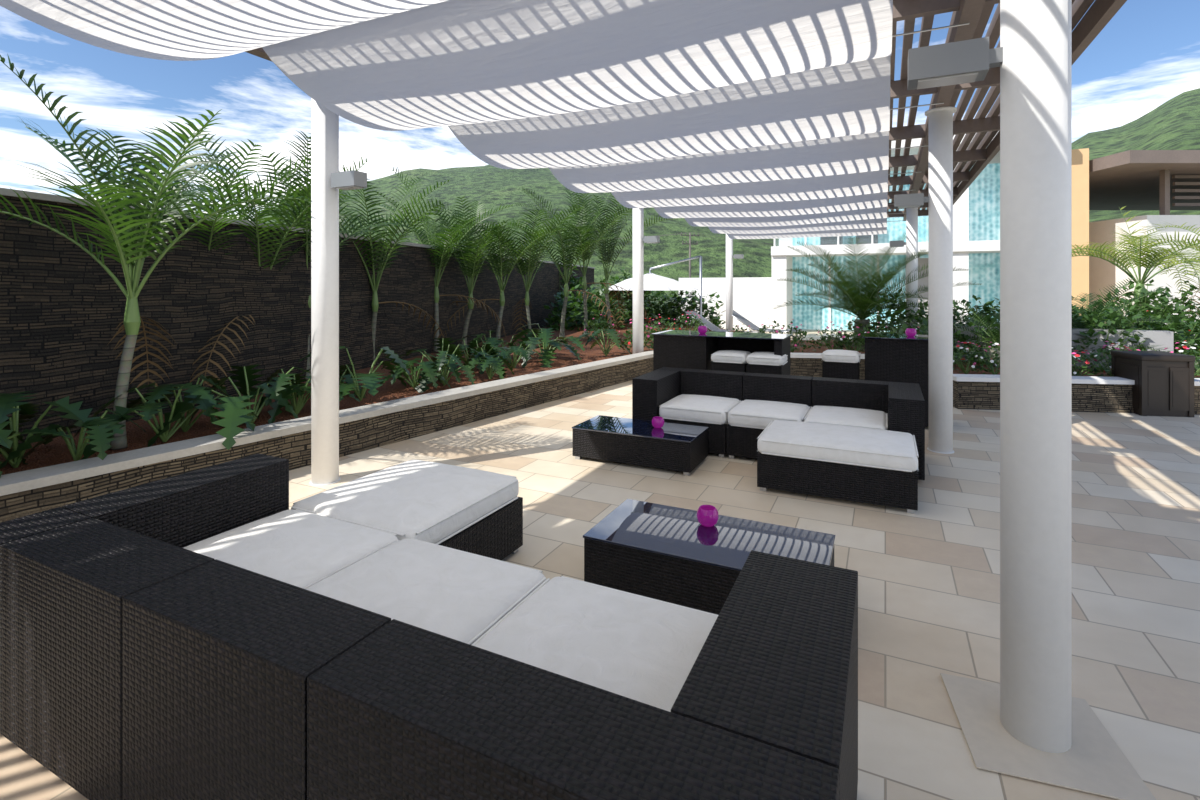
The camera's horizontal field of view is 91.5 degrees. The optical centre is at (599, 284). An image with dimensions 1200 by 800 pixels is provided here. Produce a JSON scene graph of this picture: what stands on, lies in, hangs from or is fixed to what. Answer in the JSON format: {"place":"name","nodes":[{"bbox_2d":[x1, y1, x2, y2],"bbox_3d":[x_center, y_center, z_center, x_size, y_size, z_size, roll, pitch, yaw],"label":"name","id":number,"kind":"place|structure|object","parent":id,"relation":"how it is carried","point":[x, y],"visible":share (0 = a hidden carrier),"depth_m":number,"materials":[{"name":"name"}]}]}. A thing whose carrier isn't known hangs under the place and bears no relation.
{"place":"outdoors","nodes":[
{"label":"outdoors","id":0,"kind":"place"},
{"bbox_2d":[0,316,734,474],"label":"planter soil","id":1,"kind":"structure","parent":0,"point":[55,451],"depth_m":6.42,"materials":[{"name":"soil"}]},
{"bbox_2d":[0,421,72,476],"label":"philodendron","id":2,"kind":"object","parent":1,"relation":"on","point":[5,441],"visible":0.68,"depth_m":3.60,"materials":[{"name":"green plant"}]},
{"bbox_2d":[0,391,109,467],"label":"philodendron","id":3,"kind":"object","parent":1,"relation":"on","point":[8,404],"visible":0.81,"depth_m":3.84,"materials":[{"name":"green plant"}]},
{"bbox_2d":[0,409,145,468],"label":"philodendron","id":4,"kind":"object","parent":1,"relation":"on","point":[101,427],"visible":0.79,"depth_m":3.85,"materials":[{"name":"green plant"}]},
{"bbox_2d":[0,54,310,449],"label":"palm","id":5,"kind":"object","parent":1,"relation":"on","point":[126,237],"visible":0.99,"depth_m":4.32,"materials":[{"name":"green plant"}]},
{"bbox_2d":[74,383,258,459],"bbox_3d":[-3.390,0.999,4.460,0.959,0.482,1.138,0,0,0],"label":"philodendron","id":6,"kind":"object","parent":1,"relation":"on","point":[148,409],"visible":0.71,"depth_m":4.42,"materials":[{"name":"green plant"}]},
{"bbox_2d":[96,374,254,431],"bbox_3d":[-3.389,0.978,4.736,1.045,0.458,0.961,0,0,-30],"label":"philodendron","id":7,"kind":"object","parent":1,"relation":"on","point":[158,392],"visible":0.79,"depth_m":4.63,"materials":[{"name":"green plant"}]},
{"bbox_2d":[50,139,310,261],"bbox_3d":[-4.287,-0.165,6.296,2.356,2.731,2.467,0,0,-5],"label":"palm","id":8,"kind":"object","parent":1,"relation":"on","point":[219,215],"visible":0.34,"depth_m":6.13,"materials":[{"name":"green plant"}]},
{"bbox_2d":[147,364,310,449],"bbox_3d":[-3.047,0.973,4.958,0.912,0.515,1.392,0,0,0],"label":"philodendron","id":9,"kind":"object","parent":1,"relation":"on","point":[232,419],"visible":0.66,"depth_m":4.60,"materials":[{"name":"green plant"}]},
{"bbox_2d":[182,130,369,386],"bbox_3d":[-3.849,-0.253,6.943,2.916,2.906,2.165,0,0,40],"label":"palm","id":10,"kind":"object","parent":1,"relation":"on","point":[260,203],"visible":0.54,"depth_m":6.50,"materials":[{"name":"green plant"}]},
{"bbox_2d":[243,373,310,423],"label":"philodendron","id":11,"kind":"object","parent":1,"relation":"on","point":[283,389],"visible":0.52,"depth_m":5.23,"materials":[{"name":"green plant"}]},
{"bbox_2d":[0,195,593,447],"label":"tall stone wall","id":12,"kind":"structure","parent":1,"relation":"on","point":[63,299],"depth_m":5.84,"materials":[{"name":"stone"}]},
{"bbox_2d":[0,188,594,268],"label":"wall cap","id":13,"kind":"object","parent":12,"relation":"on","point":[33,195],"visible":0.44,"depth_m":4.77,"materials":[{"name":"concrete"}]},
{"bbox_2d":[185,130,413,380],"bbox_3d":[-3.865,-0.408,7.779,2.158,3.216,2.387,0,0,14],"label":"palm","id":14,"kind":"object","parent":1,"relation":"on","point":[287,189],"visible":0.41,"depth_m":7.21,"materials":[{"name":"green plant"}]},
{"bbox_2d":[247,368,359,411],"bbox_3d":[-2.897,1.053,5.543,0.842,0.486,0.844,0,0,32],"label":"philodendron","id":15,"kind":"object","parent":1,"relation":"on","point":[295,377],"visible":0.37,"depth_m":5.63,"materials":[{"name":"green plant"}]},
{"bbox_2d":[302,368,366,397],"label":"philodendron","id":16,"kind":"object","parent":1,"relation":"on","point":[348,377],"visible":0.21,"depth_m":6.31,"materials":[{"name":"green plant"}]},
{"bbox_2d":[297,346,409,400],"bbox_3d":[-2.491,0.923,6.149,1.043,0.569,1.311,0,0,0],"label":"philodendron","id":17,"kind":"object","parent":1,"relation":"on","point":[370,380],"visible":0.78,"depth_m":6.04,"materials":[{"name":"green plant"}]},
{"bbox_2d":[273,177,449,364],"bbox_3d":[-3.534,-0.293,8.754,2.606,2.989,2.235,0,0,-41],"label":"palm","id":18,"kind":"object","parent":1,"relation":"on","point":[389,236],"visible":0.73,"depth_m":8.57,"materials":[{"name":"green plant"}]},
{"bbox_2d":[380,353,450,388],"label":"philodendron","id":19,"kind":"object","parent":1,"relation":"on","point":[428,370],"visible":0.8,"depth_m":6.57,"materials":[{"name":"green plant"}]},
{"bbox_2d":[392,338,480,392],"bbox_3d":[-2.125,0.992,7.235,1.239,0.628,1.074,0,0,35],"label":"philodendron","id":20,"kind":"object","parent":1,"relation":"on","point":[444,345],"visible":0.76,"depth_m":7.09,"materials":[{"name":"green plant"}]},
{"bbox_2d":[372,167,512,351],"bbox_3d":[-2.813,-0.461,10.561,2.485,3.324,2.705,0,0,-16],"label":"palm","id":21,"kind":"object","parent":1,"relation":"on","point":[442,261],"visible":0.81,"depth_m":10.51,"materials":[{"name":"green plant"}]},
{"bbox_2d":[410,351,474,385],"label":"philodendron","id":22,"kind":"object","parent":1,"relation":"on","point":[440,358],"visible":0.68,"depth_m":6.89,"materials":[{"name":"green plant"}]},
{"bbox_2d":[412,196,519,344],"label":"palm","id":23,"kind":"object","parent":1,"relation":"on","point":[471,265],"visible":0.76,"depth_m":10.94,"materials":[{"name":"green plant"}]},
{"bbox_2d":[448,338,499,375],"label":"philodendron","id":24,"kind":"object","parent":1,"relation":"on","point":[464,348],"visible":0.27,"depth_m":7.80,"materials":[{"name":"green plant"}]},
{"bbox_2d":[462,340,516,373],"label":"philodendron","id":25,"kind":"object","parent":1,"relation":"on","point":[487,347],"visible":0.43,"depth_m":8.56,"materials":[{"name":"green plant"}]},
{"bbox_2d":[463,347,516,378],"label":"philodendron","id":26,"kind":"object","parent":1,"relation":"on","point":[496,365],"visible":0.91,"depth_m":7.36,"materials":[{"name":"green plant"}]},
{"bbox_2d":[463,330,520,356],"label":"philodendron","id":27,"kind":"object","parent":1,"relation":"on","point":[490,340],"visible":0.49,"depth_m":8.99,"materials":[{"name":"green plant"}]},
{"bbox_2d":[434,203,568,345],"bbox_3d":[-1.939,-0.236,11.689,2.761,2.874,2.170,0,0,-3],"label":"palm","id":28,"kind":"object","parent":1,"relation":"on","point":[500,267],"visible":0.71,"depth_m":11.48,"materials":[{"name":"green plant"}]},
{"bbox_2d":[486,343,547,367],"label":"philodendron","id":29,"kind":"object","parent":1,"relation":"on","point":[516,349],"visible":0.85,"depth_m":8.38,"materials":[{"name":"green plant"}]},
{"bbox_2d":[479,205,582,340],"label":"palm","id":30,"kind":"object","parent":1,"relation":"on","point":[537,257],"visible":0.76,"depth_m":11.91,"materials":[{"name":"green plant"}]},
{"bbox_2d":[512,328,577,367],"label":"philodendron","id":31,"kind":"object","parent":1,"relation":"on","point":[547,346],"visible":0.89,"depth_m":8.80,"materials":[{"name":"green plant"}]},
{"bbox_2d":[517,323,584,359],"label":"philodendron","id":32,"kind":"object","parent":1,"relation":"on","point":[572,338],"visible":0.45,"depth_m":9.49,"materials":[{"name":"green plant"}]},
{"bbox_2d":[500,190,617,336],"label":"palm","id":33,"kind":"object","parent":1,"relation":"on","point":[568,262],"visible":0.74,"depth_m":12.69,"materials":[{"name":"green plant"}]},
{"bbox_2d":[557,266,588,323],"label":"shrub","id":34,"kind":"object","parent":1,"relation":"on","point":[573,282],"visible":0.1,"depth_m":18.67,"materials":[{"name":"green plant"}]},
{"bbox_2d":[515,187,648,337],"bbox_3d":[-0.309,-0.699,12.967,2.761,3.799,2.566,0,0,-20],"label":"palm","id":35,"kind":"object","parent":1,"relation":"on","point":[587,252],"visible":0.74,"depth_m":12.97,"materials":[{"name":"green plant"}]},
{"bbox_2d":[542,279,625,330],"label":"shrub","id":36,"kind":"object","parent":1,"relation":"on","point":[574,316],"visible":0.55,"depth_m":15.84,"materials":[{"name":"green plant"}]},
{"bbox_2d":[579,312,617,339],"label":"flower bush","id":37,"kind":"object","parent":1,"relation":"on","point":[597,322],"visible":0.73,"depth_m":12.46,"materials":[{"name":"green plant"}]},
{"bbox_2d":[577,329,631,355],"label":"philodendron","id":38,"kind":"object","parent":1,"relation":"on","point":[615,337],"visible":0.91,"depth_m":9.86,"materials":[{"name":"green plant"}]},
{"bbox_2d":[577,276,654,325],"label":"shrub","id":39,"kind":"object","parent":1,"relation":"on","point":[626,297],"visible":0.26,"depth_m":17.29,"materials":[{"name":"green plant"}]},
{"bbox_2d":[572,192,675,333],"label":"palm","id":40,"kind":"object","parent":1,"relation":"on","point":[608,255],"visible":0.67,"depth_m":13.56,"materials":[{"name":"green plant"}]},
{"bbox_2d":[600,267,657,318],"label":"shrub","id":41,"kind":"object","parent":1,"relation":"on","point":[629,277],"visible":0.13,"depth_m":20.82,"materials":[{"name":"green plant"}]},
{"bbox_2d":[618,318,659,350],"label":"flower bush","id":42,"kind":"object","parent":1,"relation":"on","point":[650,337],"visible":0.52,"depth_m":10.41,"materials":[{"name":"green plant"}]},
{"bbox_2d":[623,290,690,322],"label":"shrub","id":43,"kind":"object","parent":1,"relation":"on","point":[660,294],"visible":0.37,"depth_m":18.61,"materials":[{"name":"green plant"}]},
{"bbox_2d":[644,314,677,344],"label":"flower bush","id":44,"kind":"object","parent":1,"relation":"on","point":[662,321],"visible":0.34,"depth_m":11.46,"materials":[{"name":"green plant"}]},
{"bbox_2d":[645,290,725,328],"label":"shrub","id":45,"kind":"object","parent":1,"relation":"on","point":[715,320],"visible":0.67,"depth_m":17.76,"materials":[{"name":"green plant"}]},
{"bbox_2d":[674,311,705,330],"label":"flower bush","id":46,"kind":"object","parent":1,"relation":"on","point":[692,321],"visible":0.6,"depth_m":13.00,"materials":[{"name":"green plant"}]},
{"bbox_2d":[0,330,1199,799],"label":"patio floor","id":47,"kind":"structure","parent":0,"point":[928,592],"depth_m":3.22,"materials":[{"name":"tile"}]},
{"bbox_2d":[0,357,652,522],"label":"planter wall","id":48,"kind":"structure","parent":47,"relation":"on","point":[360,435],"depth_m":5.28,"materials":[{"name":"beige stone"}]},
{"bbox_2d":[0,331,757,495],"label":"retaining wall cap","id":49,"kind":"object","parent":48,"relation":"on","point":[16,482],"visible":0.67,"depth_m":4.45,"materials":[{"name":"concrete"}]},
{"bbox_2d":[0,453,857,799],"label":"sofa","id":50,"kind":"object","parent":47,"relation":"on","point":[238,629],"visible":1,"depth_m":1.54,"materials":[{"name":"wicker"}]},
{"bbox_2d":[572,415,708,475],"bbox_3d":[0.346,1.317,5.033,1.060,0.365,0.520,0,0,26],"label":"coffee table","id":51,"kind":"object","parent":47,"relation":"on","point":[657,442],"visible":1,"depth_m":4.85,"materials":[{"name":"wicker"}]},
{"bbox_2d":[602,255,701,325],"bbox_3d":[1.476,1.311,17.019,2.752,4.378,2.694,0,0,-40],"label":"patio umbrella","id":52,"kind":"object","parent":47,"relation":"on","point":[652,281],"visible":0.84,"depth_m":16.40,"materials":[{"name":"white"}]},
{"bbox_2d":[309,0,1071,752],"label":"columns","id":53,"kind":"structure","parent":47,"relation":"on","point":[1037,378],"depth_m":1.91,"materials":[{"name":"paint"}]},
{"bbox_2d":[0,0,892,238],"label":"shade canopy","id":54,"kind":"object","parent":53,"relation":"attached to","point":[750,119],"visible":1,"depth_m":3.65,"materials":[{"name":"fabric"}]},
{"bbox_2d":[331,37,1002,258],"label":"column light fixtures","id":55,"kind":"object","parent":53,"relation":"attached to","point":[959,62],"depth_m":2.04,"materials":[{"name":"grey"}]},
{"bbox_2d":[245,0,1126,220],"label":"pergola slats","id":56,"kind":"object","parent":53,"relation":"on","point":[1091,24],"visible":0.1,"depth_m":5.18,"materials":[{"name":"wood"}]},
{"bbox_2d":[887,22,968,221],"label":"canopy wires","id":57,"kind":"object","parent":56,"relation":"attached to","point":[918,105],"visible":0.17,"depth_m":5.05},
{"bbox_2d":[583,499,835,614],"bbox_3d":[0.525,1.307,2.809,1.090,0.385,0.540,0,0,26],"label":"coffee table","id":58,"kind":"object","parent":47,"relation":"on","point":[693,559],"visible":0.6,"depth_m":2.72,"materials":[{"name":"wicker"}]},
{"bbox_2d":[685,311,748,331],"bbox_3d":[3.242,1.106,15.350,1.910,0.798,0.656,0,0,30],"label":"lounger","id":59,"kind":"object","parent":47,"relation":"on","point":[709,325],"visible":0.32,"depth_m":15.59,"materials":[{"name":"grey"}]},
{"bbox_2d":[651,326,791,374],"bbox_3d":[1.375,0.987,6.660,1.473,1.025,0.723,0,0,26],"label":"bar table","id":60,"kind":"object","parent":47,"relation":"on","point":[702,347],"visible":0.57,"depth_m":6.53,"materials":[{"name":"wicker"}]},
{"bbox_2d":[732,310,801,339],"bbox_3d":[4.437,1.106,15.871,1.910,0.798,0.656,0,0,30],"label":"lounger","id":61,"kind":"object","parent":47,"relation":"on","point":[742,319],"visible":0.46,"depth_m":15.98,"materials":[{"name":"grey"}]},
{"bbox_2d":[632,367,924,513],"bbox_3d":[1.405,1.185,4.991,2.384,0.630,1.557,0,0,26],"label":"sofa","id":62,"kind":"object","parent":47,"relation":"on","point":[856,440],"visible":0.92,"depth_m":4.76,"materials":[{"name":"wicker"}]},
{"bbox_2d":[790,339,864,379],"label":"planter wall","id":63,"kind":"structure","parent":47,"relation":"on","point":[811,367],"depth_m":9.17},
{"bbox_2d":[790,340,864,353],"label":"planter soil","id":64,"kind":"structure","parent":63,"relation":"in","point":[810,350],"depth_m":10.87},
{"bbox_2d":[757,318,794,349],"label":"flower bush","id":65,"kind":"object","parent":64,"relation":"on","point":[762,330],"visible":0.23,"depth_m":9.76,"materials":[{"name":"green plant"}]},
{"bbox_2d":[775,319,814,352],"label":"flower bush","id":66,"kind":"object","parent":64,"relation":"on","point":[797,338],"visible":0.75,"depth_m":9.97,"materials":[{"name":"green plant"}]},
{"bbox_2d":[810,321,854,350],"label":"flower bush","id":67,"kind":"object","parent":64,"relation":"on","point":[827,341],"visible":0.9,"depth_m":9.72,"materials":[{"name":"green plant"}]},
{"bbox_2d":[832,323,867,351],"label":"flower bush","id":68,"kind":"object","parent":64,"relation":"on","point":[854,340],"visible":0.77,"depth_m":9.62,"materials":[{"name":"green plant"}]},
{"bbox_2d":[790,353,864,358],"bbox_3d":[3.426,1.115,9.243,2.603,0.050,0.270,0,0,9],"label":"planter ledge","id":69,"kind":"object","parent":63,"relation":"on","point":[807,355],"visible":0.29,"depth_m":9.16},
{"bbox_2d":[856,322,888,350],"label":"flower bush","id":70,"kind":"object","parent":63,"relation":"on","point":[878,330],"visible":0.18,"depth_m":9.80,"materials":[{"name":"green plant"}]},
{"bbox_2d":[821,328,927,426],"bbox_3d":[3.116,0.987,6.450,1.213,1.025,0.713,0,0,26],"label":"bar table","id":71,"kind":"object","parent":47,"relation":"on","point":[903,358],"visible":0.51,"depth_m":6.24,"materials":[{"name":"wicker"}]},
{"bbox_2d":[827,337,1199,414],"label":"planter wall","id":72,"kind":"structure","parent":47,"relation":"on","point":[1110,398],"depth_m":6.91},
{"bbox_2d":[773,232,980,345],"bbox_3d":[5.120,0.036,11.051,3.435,2.248,3.554,0,0,0],"label":"sago palm","id":73,"kind":"object","parent":72,"relation":"on","point":[852,293],"visible":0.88,"depth_m":10.84,"materials":[{"name":"green plant"}]},
{"bbox_2d":[953,361,1199,377],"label":"planter soil","id":74,"kind":"structure","parent":72,"relation":"in","point":[979,371],"depth_m":8.12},
{"bbox_2d":[842,278,927,343],"bbox_3d":[5.397,0.521,10.760,1.695,1.330,1.498,0,0,0],"label":"shrub","id":75,"kind":"object","parent":74,"relation":"on","point":[897,312],"visible":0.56,"depth_m":10.67,"materials":[{"name":"green plant"}]},
{"bbox_2d":[885,294,959,333],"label":"shrub","id":76,"kind":"object","parent":74,"relation":"on","point":[925,308],"visible":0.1,"depth_m":11.20,"materials":[{"name":"green plant"}]},
{"bbox_2d":[881,317,966,365],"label":"shrub","id":77,"kind":"object","parent":74,"relation":"on","point":[923,327],"visible":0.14,"depth_m":8.74,"materials":[{"name":"green plant"}]},
{"bbox_2d":[920,295,999,324],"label":"shrub","id":78,"kind":"object","parent":74,"relation":"on","point":[975,306],"visible":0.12,"depth_m":11.10,"materials":[{"name":"green plant"}]},
{"bbox_2d":[953,340,996,373],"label":"flower bush","id":79,"kind":"object","parent":74,"relation":"on","point":[965,370],"visible":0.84,"depth_m":7.68,"materials":[{"name":"green plant"}]},
{"bbox_2d":[953,299,999,365],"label":"shrub","id":80,"kind":"object","parent":74,"relation":"on","point":[993,336],"visible":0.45,"depth_m":8.63,"materials":[{"name":"green plant"}]},
{"bbox_2d":[953,311,999,360],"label":"shrub","id":81,"kind":"object","parent":74,"relation":"on","point":[958,332],"visible":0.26,"depth_m":8.95,"materials":[{"name":"green plant"}]},
{"bbox_2d":[960,297,999,324],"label":"shrub","id":82,"kind":"object","parent":74,"relation":"on","point":[986,308],"visible":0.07,"depth_m":11.19,"materials":[{"name":"green plant"}]},
{"bbox_2d":[970,342,999,374],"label":"flower bush","id":83,"kind":"object","parent":74,"relation":"on","point":[992,362],"visible":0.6,"depth_m":7.58,"materials":[{"name":"green plant"}]},
{"bbox_2d":[1072,311,1098,360],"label":"shrub","id":84,"kind":"object","parent":74,"relation":"on","point":[1077,321],"visible":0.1,"depth_m":8.75,"materials":[{"name":"green plant"}]},
{"bbox_2d":[1072,347,1110,376],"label":"flower bush","id":85,"kind":"object","parent":74,"relation":"on","point":[1085,368],"visible":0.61,"depth_m":7.27,"materials":[{"name":"green plant"}]},
{"bbox_2d":[1084,341,1129,376],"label":"flower bush","id":86,"kind":"object","parent":74,"relation":"on","point":[1096,356],"visible":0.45,"depth_m":7.36,"materials":[{"name":"green plant"}]},
{"bbox_2d":[1072,307,1150,365],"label":"shrub","id":87,"kind":"object","parent":74,"relation":"on","point":[1111,318],"visible":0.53,"depth_m":8.36,"materials":[{"name":"green plant"}]},
{"bbox_2d":[1072,278,1197,351],"bbox_3d":[7.462,0.549,8.931,2.366,1.346,2.340,0,0,0],"label":"cycad","id":88,"kind":"object","parent":74,"relation":"on","point":[1104,304],"visible":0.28,"depth_m":8.67,"materials":[{"name":"green plant"}]},
{"bbox_2d":[1096,308,1189,354],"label":"shrub","id":89,"kind":"object","parent":74,"relation":"on","point":[1133,314],"visible":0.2,"depth_m":8.62,"materials":[{"name":"green plant"}]},
{"bbox_2d":[1096,279,1190,336],"bbox_3d":[9.332,0.542,10.062,1.697,1.288,1.491,0,0,0],"label":"shrub","id":90,"kind":"object","parent":74,"relation":"on","point":[1162,297],"visible":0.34,"depth_m":9.90,"materials":[{"name":"green plant"}]},
{"bbox_2d":[1128,310,1199,358],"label":"shrub","id":91,"kind":"object","parent":74,"relation":"on","point":[1187,327],"visible":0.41,"depth_m":8.53,"materials":[{"name":"green plant"}]},
{"bbox_2d":[1164,342,1199,377],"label":"flower bush","id":92,"kind":"object","parent":74,"relation":"on","point":[1197,372],"visible":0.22,"depth_m":7.14,"materials":[{"name":"green plant"}]},
{"bbox_2d":[953,374,1199,385],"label":"planter ledge","id":93,"kind":"object","parent":72,"relation":"on","point":[1075,379],"visible":0.56,"depth_m":6.99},
{"bbox_2d":[1072,296,1122,327],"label":"shrub","id":94,"kind":"object","parent":72,"relation":"on","point":[1088,308],"visible":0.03,"depth_m":10.32,"materials":[{"name":"green plant"}]},
{"bbox_2d":[940,673,1155,799],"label":"column base","id":95,"kind":"object","parent":47,"relation":"on","point":[1093,759],"depth_m":1.87,"materials":[{"name":"concrete"}]},
{"bbox_2d":[1111,350,1194,416],"bbox_3d":[6.500,1.150,6.898,0.550,0.700,0.500,0,0,8],"label":"cabinet","id":96,"kind":"object","parent":47,"relation":"on","point":[1164,384],"visible":0.92,"depth_m":6.68,"materials":[{"name":"wood"}]},
{"bbox_2d":[1114,294,1196,344],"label":"shrub","id":97,"kind":"object","parent":47,"relation":"on","point":[1177,312],"visible":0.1,"depth_m":10.64,"materials":[{"name":"green plant"}]},
{"bbox_2d":[0,0,1199,219],"label":"sky","id":98,"kind":"structure","parent":0,"point":[1147,55],"materials":[{"name":"blue"}]},
{"bbox_2d":[598,297,676,319],"bbox_3d":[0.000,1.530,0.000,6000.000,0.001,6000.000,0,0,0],"label":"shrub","id":99,"kind":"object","parent":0,"point":[646,308],"depth_m":51.15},
{"bbox_2d":[679,131,1173,367],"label":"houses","id":100,"kind":"structure","parent":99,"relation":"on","point":[976,231],"depth_m":17.04,"materials":[{"name":"white paint"}]},
{"bbox_2d":[1072,206,1199,314],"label":"yellow palm","id":101,"kind":"object","parent":99,"relation":"on","point":[1144,261],"visible":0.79,"depth_m":11.36,"materials":[{"name":"green plant"}]},
{"bbox_2d":[1089,150,1199,333],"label":"buildings","id":102,"kind":"structure","parent":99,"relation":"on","point":[1164,182],"depth_m":15.54,"materials":[{"name":"white paint"}]},
{"bbox_2d":[1118,222,1199,315],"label":"yellow palm","id":103,"kind":"object","parent":99,"relation":"on","point":[1182,242],"visible":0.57,"depth_m":13.12,"materials":[{"name":"green plant"}]},
{"bbox_2d":[1132,280,1199,328],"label":"shrub","id":104,"kind":"object","parent":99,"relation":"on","point":[1183,299],"visible":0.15,"depth_m":10.97,"materials":[{"name":"green plant"}]},
{"bbox_2d":[258,88,1199,296],"bbox_3d":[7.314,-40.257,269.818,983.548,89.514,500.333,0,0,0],"label":"hills","id":105,"kind":"structure","parent":0,"point":[1173,123],"depth_m":176.09,"materials":[{"name":"plant"}]},
{"bbox_2d":[374,232,770,277],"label":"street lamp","id":106,"kind":"object","parent":105,"relation":"on","point":[690,243],"visible":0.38,"depth_m":69.90,"materials":[{"name":"grey metal"}]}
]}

